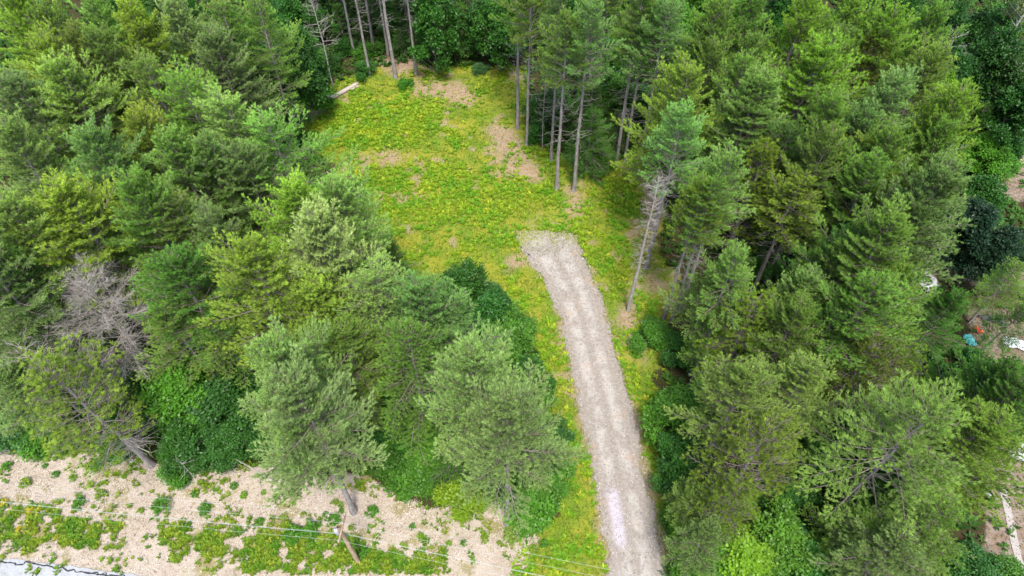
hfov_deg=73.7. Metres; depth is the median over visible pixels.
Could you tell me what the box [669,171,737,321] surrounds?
white pine
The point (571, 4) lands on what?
broadleaf tree
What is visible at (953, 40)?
dead tree
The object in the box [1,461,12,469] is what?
weed clump
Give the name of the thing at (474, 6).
broadleaf tree
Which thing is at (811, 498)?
broadleaf tree
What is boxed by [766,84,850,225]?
white pine
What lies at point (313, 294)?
white pine
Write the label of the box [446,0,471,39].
hemlock tree
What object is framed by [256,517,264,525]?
weed clump
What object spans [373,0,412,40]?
broadleaf tree
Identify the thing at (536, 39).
broadleaf tree
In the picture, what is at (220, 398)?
broadleaf tree
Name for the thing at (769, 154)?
pitch pine
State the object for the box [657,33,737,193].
white pine
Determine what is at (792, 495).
broadleaf tree
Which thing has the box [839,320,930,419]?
pitch pine
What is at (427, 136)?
grass
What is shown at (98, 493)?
weed clump
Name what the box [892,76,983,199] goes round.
white pine
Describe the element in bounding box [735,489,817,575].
broadleaf tree
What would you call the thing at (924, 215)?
white pine
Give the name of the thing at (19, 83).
white pine
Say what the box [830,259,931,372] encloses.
white pine
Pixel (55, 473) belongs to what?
weed clump
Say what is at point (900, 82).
white pine
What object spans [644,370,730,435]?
broadleaf tree
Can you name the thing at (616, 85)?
broadleaf tree
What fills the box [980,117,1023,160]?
broadleaf tree
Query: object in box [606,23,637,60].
broadleaf tree
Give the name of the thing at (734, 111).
white pine
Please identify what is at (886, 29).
white pine
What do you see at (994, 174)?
bush
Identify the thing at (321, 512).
power line
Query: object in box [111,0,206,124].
white pine
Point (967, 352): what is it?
broadleaf tree
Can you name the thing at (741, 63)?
white pine
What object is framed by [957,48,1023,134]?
broadleaf tree
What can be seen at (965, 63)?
pine
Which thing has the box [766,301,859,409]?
white pine
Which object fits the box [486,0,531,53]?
hemlock tree
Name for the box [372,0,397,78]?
white pine
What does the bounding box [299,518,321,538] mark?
weed clump
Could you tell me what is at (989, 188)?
broadleaf tree
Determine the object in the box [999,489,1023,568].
path
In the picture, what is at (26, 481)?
weed clump
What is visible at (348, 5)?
hemlock tree
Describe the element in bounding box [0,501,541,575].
power line
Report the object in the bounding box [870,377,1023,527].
white pine
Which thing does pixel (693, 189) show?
white pine
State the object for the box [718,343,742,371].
broadleaf tree
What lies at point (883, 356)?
pitch pine
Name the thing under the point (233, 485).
weed clump
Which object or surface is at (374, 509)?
weed clump
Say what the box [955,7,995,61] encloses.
broadleaf tree
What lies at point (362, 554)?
weed clump
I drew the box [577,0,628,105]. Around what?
white pine
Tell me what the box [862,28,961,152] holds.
white pine
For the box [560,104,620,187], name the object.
hemlock tree
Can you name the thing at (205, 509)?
weed clump
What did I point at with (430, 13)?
broadleaf tree
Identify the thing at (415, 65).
white pine
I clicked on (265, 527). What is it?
power line
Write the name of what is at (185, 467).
bare stem
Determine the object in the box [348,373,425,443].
broadleaf tree
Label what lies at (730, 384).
white pine
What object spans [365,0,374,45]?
white pine
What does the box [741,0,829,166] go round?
white pine
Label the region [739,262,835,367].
white pine
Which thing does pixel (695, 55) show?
broadleaf tree
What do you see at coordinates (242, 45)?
broadleaf tree
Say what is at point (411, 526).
weed clump
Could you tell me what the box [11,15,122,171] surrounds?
white pine
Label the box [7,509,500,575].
power line
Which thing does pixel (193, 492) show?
weed clump
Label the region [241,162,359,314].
white pine
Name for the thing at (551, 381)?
broadleaf tree
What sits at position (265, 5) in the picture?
broadleaf tree
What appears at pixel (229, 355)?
white pine
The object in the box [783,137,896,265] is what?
white pine
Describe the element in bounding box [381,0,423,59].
hemlock tree
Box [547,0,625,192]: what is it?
white pine
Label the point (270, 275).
white pine
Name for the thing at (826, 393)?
broadleaf tree
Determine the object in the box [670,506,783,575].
broadleaf tree
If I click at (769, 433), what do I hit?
pitch pine
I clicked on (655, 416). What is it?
broadleaf tree
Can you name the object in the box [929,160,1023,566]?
leaf litter
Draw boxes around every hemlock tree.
[5,36,35,85]
[145,0,175,32]
[274,155,316,212]
[317,0,361,38]
[347,0,375,37]
[350,0,403,38]
[380,231,421,295]
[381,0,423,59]
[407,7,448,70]
[427,413,486,493]
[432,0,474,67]
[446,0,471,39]
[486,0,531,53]
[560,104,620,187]
[562,82,611,156]
[596,109,633,158]
[949,0,972,16]
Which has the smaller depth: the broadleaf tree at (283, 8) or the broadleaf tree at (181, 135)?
the broadleaf tree at (181, 135)
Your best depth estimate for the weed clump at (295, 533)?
54.06 m
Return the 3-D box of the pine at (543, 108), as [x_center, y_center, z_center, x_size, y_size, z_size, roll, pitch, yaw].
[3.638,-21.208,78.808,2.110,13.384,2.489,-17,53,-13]
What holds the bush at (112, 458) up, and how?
on the ground at (618, 320)
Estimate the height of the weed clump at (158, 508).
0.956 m
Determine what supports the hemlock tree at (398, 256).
on the ground at (618, 320)
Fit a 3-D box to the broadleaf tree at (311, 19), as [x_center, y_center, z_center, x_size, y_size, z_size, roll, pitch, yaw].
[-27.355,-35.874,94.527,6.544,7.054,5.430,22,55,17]
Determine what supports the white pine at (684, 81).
on the ground at (618, 320)
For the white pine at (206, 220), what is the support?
on the ground at (618, 320)
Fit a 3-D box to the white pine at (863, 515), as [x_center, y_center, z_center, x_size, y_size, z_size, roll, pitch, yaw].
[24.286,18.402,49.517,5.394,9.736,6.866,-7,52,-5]
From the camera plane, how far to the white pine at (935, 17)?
67.14 m
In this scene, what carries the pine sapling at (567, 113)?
on the ground at (618, 320)
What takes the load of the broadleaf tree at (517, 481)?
on the ground at (618, 320)
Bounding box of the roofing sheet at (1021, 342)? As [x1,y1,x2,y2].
[1003,338,1023,349]
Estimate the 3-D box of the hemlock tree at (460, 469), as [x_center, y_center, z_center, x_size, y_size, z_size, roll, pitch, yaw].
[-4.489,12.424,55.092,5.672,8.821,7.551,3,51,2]
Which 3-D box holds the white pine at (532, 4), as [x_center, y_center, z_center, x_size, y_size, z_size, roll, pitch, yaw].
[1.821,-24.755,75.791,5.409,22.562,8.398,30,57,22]
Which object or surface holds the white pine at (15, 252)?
on the ground at (618, 320)
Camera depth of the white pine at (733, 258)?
52.57 m
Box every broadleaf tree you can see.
[39,155,120,235]
[74,371,126,424]
[81,0,121,24]
[87,292,178,357]
[94,345,177,440]
[100,251,141,299]
[118,5,151,28]
[132,0,151,15]
[134,357,232,434]
[151,406,209,479]
[170,119,223,195]
[173,369,268,462]
[180,0,213,26]
[193,418,275,475]
[215,9,257,34]
[235,29,264,64]
[239,55,306,134]
[256,0,276,12]
[261,80,308,135]
[263,18,330,122]
[267,118,300,156]
[268,0,310,35]
[272,23,323,59]
[276,0,344,24]
[295,3,342,45]
[305,71,338,113]
[337,178,367,206]
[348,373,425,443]
[364,398,419,460]
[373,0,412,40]
[376,406,453,466]
[407,0,463,74]
[433,256,490,339]
[447,287,528,344]
[459,0,504,58]
[469,0,528,70]
[476,433,560,507]
[482,275,515,308]
[483,303,544,367]
[495,384,554,445]
[501,353,559,407]
[509,0,554,52]
[520,86,574,128]
[535,414,576,449]
[552,0,584,38]
[571,35,629,81]
[573,60,623,115]
[594,1,624,33]
[600,72,634,123]
[606,0,643,42]
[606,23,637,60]
[618,79,649,134]
[630,0,713,38]
[633,0,695,76]
[638,382,691,447]
[640,106,667,144]
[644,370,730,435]
[645,83,670,102]
[648,456,712,501]
[653,423,728,503]
[658,329,719,383]
[666,515,738,575]
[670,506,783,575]
[671,26,708,72]
[691,0,737,23]
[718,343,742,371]
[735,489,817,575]
[741,467,804,517]
[763,0,803,29]
[769,429,844,511]
[774,22,793,50]
[784,519,849,575]
[807,356,887,407]
[815,406,877,465]
[831,458,908,526]
[839,1,885,35]
[864,0,898,13]
[884,0,922,27]
[904,71,957,139]
[916,0,973,53]
[920,144,967,195]
[925,340,994,401]
[930,195,1001,272]
[947,171,1010,225]
[948,222,1023,291]
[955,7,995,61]
[957,20,1023,114]
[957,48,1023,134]
[959,130,1023,179]
[962,80,1023,163]
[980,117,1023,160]
[984,0,1023,38]
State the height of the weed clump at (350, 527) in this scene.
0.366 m
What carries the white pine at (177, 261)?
on the ground at (618, 320)
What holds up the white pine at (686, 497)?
on the ground at (618, 320)
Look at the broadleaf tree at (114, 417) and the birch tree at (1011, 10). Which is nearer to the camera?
the broadleaf tree at (114, 417)
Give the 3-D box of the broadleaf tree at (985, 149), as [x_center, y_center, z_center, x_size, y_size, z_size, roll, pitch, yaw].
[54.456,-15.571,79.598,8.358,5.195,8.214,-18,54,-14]
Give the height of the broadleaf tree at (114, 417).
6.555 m
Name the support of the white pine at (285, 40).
on the ground at (618, 320)
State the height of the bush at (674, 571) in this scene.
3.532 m
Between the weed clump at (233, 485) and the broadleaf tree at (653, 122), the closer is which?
the weed clump at (233, 485)
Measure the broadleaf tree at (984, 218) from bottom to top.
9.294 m
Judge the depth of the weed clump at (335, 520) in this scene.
54.97 m
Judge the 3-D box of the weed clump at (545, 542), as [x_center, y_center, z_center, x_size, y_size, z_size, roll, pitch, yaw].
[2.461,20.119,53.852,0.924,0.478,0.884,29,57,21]
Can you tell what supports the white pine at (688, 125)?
on the ground at (618, 320)
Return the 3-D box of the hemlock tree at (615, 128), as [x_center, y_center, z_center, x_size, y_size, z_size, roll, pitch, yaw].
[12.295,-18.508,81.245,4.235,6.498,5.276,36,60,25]
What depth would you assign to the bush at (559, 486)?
55.15 m
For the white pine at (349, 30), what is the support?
on the ground at (618, 320)
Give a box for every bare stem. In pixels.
[173,457,195,479]
[236,459,273,482]
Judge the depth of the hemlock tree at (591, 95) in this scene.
80.38 m
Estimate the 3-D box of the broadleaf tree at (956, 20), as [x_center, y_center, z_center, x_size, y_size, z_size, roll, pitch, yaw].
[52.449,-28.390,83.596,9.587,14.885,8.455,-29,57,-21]
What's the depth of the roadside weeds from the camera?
54.06 m
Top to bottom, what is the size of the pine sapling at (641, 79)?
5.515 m
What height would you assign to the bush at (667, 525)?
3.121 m
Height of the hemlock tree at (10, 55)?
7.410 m
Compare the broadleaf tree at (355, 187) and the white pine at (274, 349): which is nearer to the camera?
the white pine at (274, 349)
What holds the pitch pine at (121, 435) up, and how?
on the ground at (618, 320)
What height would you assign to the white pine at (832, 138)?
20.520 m
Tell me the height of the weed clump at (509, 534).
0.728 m
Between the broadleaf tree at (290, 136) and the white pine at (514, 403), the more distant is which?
the broadleaf tree at (290, 136)
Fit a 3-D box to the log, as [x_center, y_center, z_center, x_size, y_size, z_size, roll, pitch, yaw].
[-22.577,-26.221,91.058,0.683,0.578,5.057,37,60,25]
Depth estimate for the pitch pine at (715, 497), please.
46.69 m
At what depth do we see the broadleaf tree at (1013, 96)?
76.71 m
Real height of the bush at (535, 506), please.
3.532 m
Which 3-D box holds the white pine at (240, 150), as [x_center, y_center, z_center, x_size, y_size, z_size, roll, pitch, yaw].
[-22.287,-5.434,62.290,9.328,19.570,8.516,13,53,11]
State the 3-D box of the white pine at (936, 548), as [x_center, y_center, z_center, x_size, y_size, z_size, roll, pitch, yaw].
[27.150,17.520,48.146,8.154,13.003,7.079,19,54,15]
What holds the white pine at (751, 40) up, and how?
on the ground at (618, 320)
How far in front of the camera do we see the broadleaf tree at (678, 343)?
62.98 m
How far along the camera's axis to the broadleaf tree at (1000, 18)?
93.53 m
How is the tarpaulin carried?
on the ground at (618, 320)
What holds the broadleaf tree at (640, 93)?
on the ground at (618, 320)
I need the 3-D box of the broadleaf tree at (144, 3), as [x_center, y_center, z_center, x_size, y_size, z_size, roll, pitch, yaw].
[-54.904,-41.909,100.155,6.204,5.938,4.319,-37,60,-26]
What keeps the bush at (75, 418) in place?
on the ground at (618, 320)
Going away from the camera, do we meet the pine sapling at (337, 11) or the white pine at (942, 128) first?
the white pine at (942, 128)
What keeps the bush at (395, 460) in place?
on the ground at (618, 320)
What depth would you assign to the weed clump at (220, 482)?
57.06 m
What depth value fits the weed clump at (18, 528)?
54.69 m
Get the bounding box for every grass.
[0,452,536,575]
[301,63,689,575]
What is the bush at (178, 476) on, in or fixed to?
on the ground at (618, 320)
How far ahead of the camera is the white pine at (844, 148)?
59.86 m
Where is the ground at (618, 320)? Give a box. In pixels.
[0,0,1023,575]
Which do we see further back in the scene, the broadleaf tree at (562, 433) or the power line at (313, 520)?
the broadleaf tree at (562, 433)
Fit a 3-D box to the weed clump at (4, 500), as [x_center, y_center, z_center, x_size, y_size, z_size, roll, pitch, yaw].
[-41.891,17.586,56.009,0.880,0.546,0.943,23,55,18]
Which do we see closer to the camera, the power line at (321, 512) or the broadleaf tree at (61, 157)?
the power line at (321, 512)
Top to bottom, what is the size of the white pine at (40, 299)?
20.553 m
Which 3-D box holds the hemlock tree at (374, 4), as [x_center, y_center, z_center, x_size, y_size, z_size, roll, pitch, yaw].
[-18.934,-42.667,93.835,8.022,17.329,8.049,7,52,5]
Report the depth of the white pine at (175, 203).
53.78 m
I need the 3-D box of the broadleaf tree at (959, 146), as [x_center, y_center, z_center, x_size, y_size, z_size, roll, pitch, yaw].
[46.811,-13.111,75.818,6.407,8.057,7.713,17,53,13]
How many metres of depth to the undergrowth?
75.31 m
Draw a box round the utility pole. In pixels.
[333,514,359,563]
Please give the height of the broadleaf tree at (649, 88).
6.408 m
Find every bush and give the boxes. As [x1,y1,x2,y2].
[0,405,42,455]
[9,400,75,466]
[39,414,92,455]
[88,426,133,474]
[153,448,209,490]
[323,51,342,71]
[332,34,358,58]
[352,40,385,59]
[352,60,376,81]
[372,444,404,494]
[386,447,444,504]
[396,78,414,90]
[427,471,489,524]
[471,62,490,76]
[500,473,557,547]
[523,122,550,145]
[533,458,582,517]
[623,313,673,356]
[656,499,698,545]
[657,550,697,575]
[938,540,1007,575]
[978,157,1018,182]
[986,550,1023,575]
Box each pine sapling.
[325,2,358,39]
[545,92,575,130]
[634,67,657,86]
[709,239,756,302]
[948,100,996,157]
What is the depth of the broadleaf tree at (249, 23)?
95.46 m
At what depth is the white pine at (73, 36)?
62.13 m
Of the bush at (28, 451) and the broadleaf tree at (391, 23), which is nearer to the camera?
the bush at (28, 451)
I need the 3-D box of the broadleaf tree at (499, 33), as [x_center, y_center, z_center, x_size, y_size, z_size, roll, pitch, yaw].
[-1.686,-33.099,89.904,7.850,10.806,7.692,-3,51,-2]
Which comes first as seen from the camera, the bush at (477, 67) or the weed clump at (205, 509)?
the weed clump at (205, 509)
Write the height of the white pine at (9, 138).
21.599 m
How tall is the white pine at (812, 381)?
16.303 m
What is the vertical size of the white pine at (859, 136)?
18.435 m
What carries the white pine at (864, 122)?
on the ground at (618, 320)
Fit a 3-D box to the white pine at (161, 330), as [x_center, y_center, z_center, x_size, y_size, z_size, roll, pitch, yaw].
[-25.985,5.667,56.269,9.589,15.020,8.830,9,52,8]
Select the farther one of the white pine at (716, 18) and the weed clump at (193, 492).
the white pine at (716, 18)
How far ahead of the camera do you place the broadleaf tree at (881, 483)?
51.17 m
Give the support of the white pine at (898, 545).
on the ground at (618, 320)
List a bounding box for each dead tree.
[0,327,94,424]
[30,252,191,397]
[303,0,339,86]
[626,170,673,311]
[937,25,970,55]
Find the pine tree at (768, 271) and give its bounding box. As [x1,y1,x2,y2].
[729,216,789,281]
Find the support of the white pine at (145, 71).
on the ground at (618, 320)
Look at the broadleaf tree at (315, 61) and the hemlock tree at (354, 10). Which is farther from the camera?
the hemlock tree at (354, 10)
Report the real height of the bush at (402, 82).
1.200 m
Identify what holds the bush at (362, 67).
on the ground at (618, 320)
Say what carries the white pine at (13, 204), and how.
on the ground at (618, 320)
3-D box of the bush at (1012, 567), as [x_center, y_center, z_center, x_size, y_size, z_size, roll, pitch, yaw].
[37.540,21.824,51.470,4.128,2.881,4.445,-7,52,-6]
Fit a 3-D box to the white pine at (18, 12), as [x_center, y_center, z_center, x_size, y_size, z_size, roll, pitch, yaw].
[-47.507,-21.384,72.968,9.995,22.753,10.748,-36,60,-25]
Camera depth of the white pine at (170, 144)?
55.55 m
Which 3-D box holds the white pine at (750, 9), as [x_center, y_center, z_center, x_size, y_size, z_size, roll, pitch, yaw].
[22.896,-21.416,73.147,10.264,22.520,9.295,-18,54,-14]
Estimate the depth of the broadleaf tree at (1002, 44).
77.42 m
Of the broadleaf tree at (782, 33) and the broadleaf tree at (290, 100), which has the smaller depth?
the broadleaf tree at (290, 100)
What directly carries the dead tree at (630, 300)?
on the ground at (618, 320)
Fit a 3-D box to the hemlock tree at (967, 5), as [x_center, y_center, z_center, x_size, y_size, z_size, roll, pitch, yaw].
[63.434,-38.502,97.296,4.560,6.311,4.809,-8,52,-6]
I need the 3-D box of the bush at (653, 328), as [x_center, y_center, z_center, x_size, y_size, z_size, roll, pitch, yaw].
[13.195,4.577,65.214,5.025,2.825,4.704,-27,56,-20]
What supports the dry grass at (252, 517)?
on the ground at (618, 320)
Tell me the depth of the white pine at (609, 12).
74.60 m
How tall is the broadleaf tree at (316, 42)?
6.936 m
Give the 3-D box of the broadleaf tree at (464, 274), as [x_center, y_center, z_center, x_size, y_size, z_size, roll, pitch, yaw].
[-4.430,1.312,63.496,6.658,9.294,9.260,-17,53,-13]
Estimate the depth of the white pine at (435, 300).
49.28 m
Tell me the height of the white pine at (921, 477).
19.504 m
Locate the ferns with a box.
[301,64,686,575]
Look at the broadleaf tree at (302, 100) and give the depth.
80.23 m
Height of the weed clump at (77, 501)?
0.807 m
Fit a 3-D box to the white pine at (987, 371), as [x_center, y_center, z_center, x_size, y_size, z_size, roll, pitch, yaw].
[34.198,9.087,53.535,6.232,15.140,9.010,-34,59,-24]
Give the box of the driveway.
[513,209,666,575]
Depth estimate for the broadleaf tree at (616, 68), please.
85.67 m
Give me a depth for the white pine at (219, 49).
67.37 m
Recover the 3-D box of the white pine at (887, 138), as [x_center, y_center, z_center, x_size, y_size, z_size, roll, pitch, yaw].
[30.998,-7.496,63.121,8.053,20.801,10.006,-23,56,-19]
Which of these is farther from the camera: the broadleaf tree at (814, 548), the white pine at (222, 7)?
the white pine at (222, 7)
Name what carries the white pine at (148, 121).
on the ground at (618, 320)
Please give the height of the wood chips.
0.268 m
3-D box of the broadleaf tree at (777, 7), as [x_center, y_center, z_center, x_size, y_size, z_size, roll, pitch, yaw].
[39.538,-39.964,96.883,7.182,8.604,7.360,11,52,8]
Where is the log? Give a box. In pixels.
[330,82,358,97]
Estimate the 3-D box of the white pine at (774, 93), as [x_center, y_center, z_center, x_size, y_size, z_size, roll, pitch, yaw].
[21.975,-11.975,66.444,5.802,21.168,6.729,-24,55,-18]
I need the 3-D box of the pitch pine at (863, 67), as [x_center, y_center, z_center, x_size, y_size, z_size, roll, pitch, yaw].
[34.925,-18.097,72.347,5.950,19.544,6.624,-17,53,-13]
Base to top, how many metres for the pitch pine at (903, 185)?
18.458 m
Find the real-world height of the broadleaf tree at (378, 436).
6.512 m
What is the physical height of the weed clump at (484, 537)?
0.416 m
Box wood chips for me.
[0,446,534,575]
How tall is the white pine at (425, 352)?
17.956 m
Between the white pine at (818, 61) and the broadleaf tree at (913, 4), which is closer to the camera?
the white pine at (818, 61)
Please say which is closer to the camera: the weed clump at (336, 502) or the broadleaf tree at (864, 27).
the weed clump at (336, 502)
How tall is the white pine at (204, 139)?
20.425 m
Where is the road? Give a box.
[0,559,136,575]
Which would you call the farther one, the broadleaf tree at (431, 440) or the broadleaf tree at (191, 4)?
the broadleaf tree at (191, 4)
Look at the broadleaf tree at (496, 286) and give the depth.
63.17 m
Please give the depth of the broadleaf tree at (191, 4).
97.12 m
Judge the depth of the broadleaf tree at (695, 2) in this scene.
87.67 m
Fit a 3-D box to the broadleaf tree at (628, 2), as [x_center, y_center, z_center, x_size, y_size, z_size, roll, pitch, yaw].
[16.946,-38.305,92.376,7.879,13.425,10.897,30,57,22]
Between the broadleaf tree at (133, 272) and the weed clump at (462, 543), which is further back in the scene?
the broadleaf tree at (133, 272)
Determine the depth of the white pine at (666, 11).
66.73 m
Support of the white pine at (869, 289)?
on the ground at (618, 320)
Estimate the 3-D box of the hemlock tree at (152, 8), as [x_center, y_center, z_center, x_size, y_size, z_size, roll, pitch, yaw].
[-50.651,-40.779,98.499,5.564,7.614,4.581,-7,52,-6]
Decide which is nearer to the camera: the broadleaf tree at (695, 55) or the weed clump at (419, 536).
the weed clump at (419, 536)
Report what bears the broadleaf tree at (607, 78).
on the ground at (618, 320)
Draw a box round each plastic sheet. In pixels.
[920,271,939,291]
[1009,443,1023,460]
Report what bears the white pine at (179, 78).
on the ground at (618, 320)
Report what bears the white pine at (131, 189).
on the ground at (618, 320)
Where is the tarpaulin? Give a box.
[963,334,976,345]
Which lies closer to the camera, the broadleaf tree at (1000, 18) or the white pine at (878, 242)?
the white pine at (878, 242)
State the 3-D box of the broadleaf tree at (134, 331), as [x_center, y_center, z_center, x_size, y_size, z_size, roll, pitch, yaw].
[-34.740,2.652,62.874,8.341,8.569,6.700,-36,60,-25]
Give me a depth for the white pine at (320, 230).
50.35 m
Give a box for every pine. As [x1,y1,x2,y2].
[0,0,76,116]
[0,65,115,215]
[0,102,114,254]
[0,186,144,349]
[0,242,106,386]
[0,243,118,372]
[0,344,88,439]
[3,168,231,343]
[9,330,166,490]
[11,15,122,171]
[21,0,104,142]
[28,44,170,197]
[45,17,148,143]
[58,110,211,268]
[65,0,192,123]
[79,19,185,143]
[98,160,213,309]
[99,47,229,172]
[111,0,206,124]
[117,92,215,220]
[127,238,267,374]
[130,290,256,402]
[143,122,267,295]
[145,185,252,308]
[149,50,247,154]
[152,0,267,123]
[163,128,275,238]
[184,225,330,368]
[186,17,291,182]
[187,190,285,331]
[188,80,287,237]
[191,0,293,122]
[192,303,263,401]
[208,137,307,266]
[226,99,381,239]
[232,0,312,149]
[237,312,361,504]
[238,341,390,515]
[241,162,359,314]
[264,264,395,401]
[270,191,392,383]
[293,250,459,392]
[304,156,406,295]
[314,310,414,430]
[335,0,354,52]
[348,0,372,76]
[363,266,516,410]
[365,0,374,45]
[370,0,389,54]
[371,313,470,467]
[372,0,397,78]
[399,0,417,75]
[412,319,533,485]
[433,358,591,533]
[487,0,546,129]
[500,0,560,146]
[531,0,584,161]
[534,57,552,145]
[536,3,594,189]
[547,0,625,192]
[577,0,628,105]
[577,0,632,99]
[604,0,670,161]
[610,46,727,230]
[613,0,673,163]
[620,0,693,172]
[638,96,713,269]
[648,0,744,175]
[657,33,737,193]
[657,246,748,341]
[659,511,733,575]
[661,171,724,320]
[661,474,716,528]
[662,351,814,462]
[664,58,792,234]
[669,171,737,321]
[671,472,760,562]
[677,138,758,312]
[677,303,736,386]
[681,406,812,522]
[685,239,757,376]
[688,0,782,160]
[689,282,791,378]
[697,46,774,212]
[701,24,783,158]
[709,135,785,263]
[711,69,793,236]
[727,25,870,210]
[727,118,816,240]
[732,288,830,396]
[737,349,852,463]
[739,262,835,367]
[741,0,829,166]
[742,164,826,294]
[749,117,867,283]
[759,222,870,339]
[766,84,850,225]
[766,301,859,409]
[769,368,981,552]
[773,267,941,399]
[777,18,878,160]
[779,0,904,161]
[783,136,853,264]
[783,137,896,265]
[788,94,889,248]
[790,192,918,348]
[793,159,858,270]
[798,500,907,575]
[806,504,943,575]
[807,113,927,259]
[808,144,976,317]
[813,0,924,121]
[814,324,907,424]
[816,60,923,227]
[818,125,905,204]
[819,171,912,253]
[821,187,936,283]
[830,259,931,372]
[836,486,975,575]
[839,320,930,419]
[842,31,890,105]
[859,0,971,113]
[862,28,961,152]
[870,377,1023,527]
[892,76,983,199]
[894,45,977,129]
[894,285,973,360]
[896,111,975,214]
[908,333,1023,456]
[920,360,1023,482]
[966,256,1023,323]
[972,300,1023,353]
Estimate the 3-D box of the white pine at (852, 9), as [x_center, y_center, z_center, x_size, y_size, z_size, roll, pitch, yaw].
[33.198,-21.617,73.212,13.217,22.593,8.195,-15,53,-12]
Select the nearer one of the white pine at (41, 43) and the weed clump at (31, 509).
the weed clump at (31, 509)
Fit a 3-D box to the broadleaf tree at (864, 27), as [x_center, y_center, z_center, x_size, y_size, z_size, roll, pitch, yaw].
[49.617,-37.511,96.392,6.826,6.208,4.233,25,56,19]
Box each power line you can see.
[0,491,592,575]
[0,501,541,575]
[3,502,538,575]
[4,483,639,575]
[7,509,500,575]
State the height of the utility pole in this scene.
8.150 m
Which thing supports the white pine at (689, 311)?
on the ground at (618, 320)
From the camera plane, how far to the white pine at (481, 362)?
42.87 m
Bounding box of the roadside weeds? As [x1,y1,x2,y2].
[0,407,561,575]
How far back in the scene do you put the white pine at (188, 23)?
66.81 m
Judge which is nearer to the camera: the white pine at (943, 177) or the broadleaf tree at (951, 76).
the white pine at (943, 177)
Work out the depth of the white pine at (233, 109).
59.76 m
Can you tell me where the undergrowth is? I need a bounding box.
[0,0,1023,571]
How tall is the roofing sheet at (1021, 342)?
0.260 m
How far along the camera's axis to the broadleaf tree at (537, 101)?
83.53 m
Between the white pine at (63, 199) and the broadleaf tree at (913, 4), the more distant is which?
the broadleaf tree at (913, 4)
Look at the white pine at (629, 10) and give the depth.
69.02 m
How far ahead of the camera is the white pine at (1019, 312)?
60.85 m
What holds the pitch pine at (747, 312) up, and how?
on the ground at (618, 320)
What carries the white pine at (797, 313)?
on the ground at (618, 320)
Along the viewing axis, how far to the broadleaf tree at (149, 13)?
96.62 m
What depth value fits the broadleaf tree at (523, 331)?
59.72 m
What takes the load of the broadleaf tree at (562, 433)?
on the ground at (618, 320)
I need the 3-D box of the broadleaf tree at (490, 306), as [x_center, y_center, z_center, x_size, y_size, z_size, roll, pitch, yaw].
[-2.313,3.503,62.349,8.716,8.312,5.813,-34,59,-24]
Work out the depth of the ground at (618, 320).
64.80 m
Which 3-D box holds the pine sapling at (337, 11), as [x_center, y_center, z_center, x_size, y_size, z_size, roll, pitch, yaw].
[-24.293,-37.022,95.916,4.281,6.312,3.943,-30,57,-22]
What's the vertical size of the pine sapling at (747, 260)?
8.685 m
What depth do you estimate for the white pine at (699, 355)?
57.43 m
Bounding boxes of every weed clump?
[0,498,8,506]
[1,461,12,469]
[14,525,23,532]
[17,476,31,488]
[25,507,33,514]
[50,470,59,478]
[68,474,77,481]
[71,494,85,511]
[94,489,108,500]
[136,507,144,513]
[148,496,171,516]
[190,489,198,497]
[197,502,211,516]
[219,478,226,485]
[229,481,238,489]
[239,491,246,498]
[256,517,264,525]
[282,524,302,545]
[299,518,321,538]
[324,530,332,539]
[326,511,340,526]
[331,498,338,505]
[347,523,354,530]
[355,545,369,559]
[364,504,378,518]
[394,551,405,562]
[409,523,415,530]
[416,532,424,538]
[460,538,466,545]
[480,534,488,544]
[503,524,524,545]
[528,544,540,556]
[538,538,548,548]
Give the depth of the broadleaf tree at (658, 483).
55.35 m
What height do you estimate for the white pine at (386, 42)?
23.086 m
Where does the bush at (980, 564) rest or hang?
on the ground at (618, 320)
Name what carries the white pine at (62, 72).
on the ground at (618, 320)
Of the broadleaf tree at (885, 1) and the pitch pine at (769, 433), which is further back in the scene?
the broadleaf tree at (885, 1)
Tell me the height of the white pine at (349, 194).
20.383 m
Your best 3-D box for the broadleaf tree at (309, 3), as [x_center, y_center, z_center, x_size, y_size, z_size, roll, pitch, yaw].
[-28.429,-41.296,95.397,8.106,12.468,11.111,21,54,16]
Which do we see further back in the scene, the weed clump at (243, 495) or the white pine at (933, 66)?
the white pine at (933, 66)
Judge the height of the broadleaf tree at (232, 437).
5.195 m
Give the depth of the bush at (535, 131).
83.67 m
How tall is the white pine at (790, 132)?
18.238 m
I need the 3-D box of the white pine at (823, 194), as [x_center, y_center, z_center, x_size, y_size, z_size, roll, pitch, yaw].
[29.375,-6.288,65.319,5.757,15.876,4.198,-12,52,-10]
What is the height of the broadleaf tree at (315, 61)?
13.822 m
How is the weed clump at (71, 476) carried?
on the ground at (618, 320)
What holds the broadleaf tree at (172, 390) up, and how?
on the ground at (618, 320)
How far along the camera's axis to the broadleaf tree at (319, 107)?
85.38 m
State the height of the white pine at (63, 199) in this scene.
21.593 m
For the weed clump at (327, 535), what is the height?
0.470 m
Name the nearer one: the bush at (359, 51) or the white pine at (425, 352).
the white pine at (425, 352)
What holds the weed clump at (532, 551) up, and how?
on the ground at (618, 320)
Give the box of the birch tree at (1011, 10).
[1000,0,1023,31]
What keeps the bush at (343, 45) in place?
on the ground at (618, 320)
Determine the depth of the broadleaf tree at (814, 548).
48.84 m
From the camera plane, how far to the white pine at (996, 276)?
62.53 m
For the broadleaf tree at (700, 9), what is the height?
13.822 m

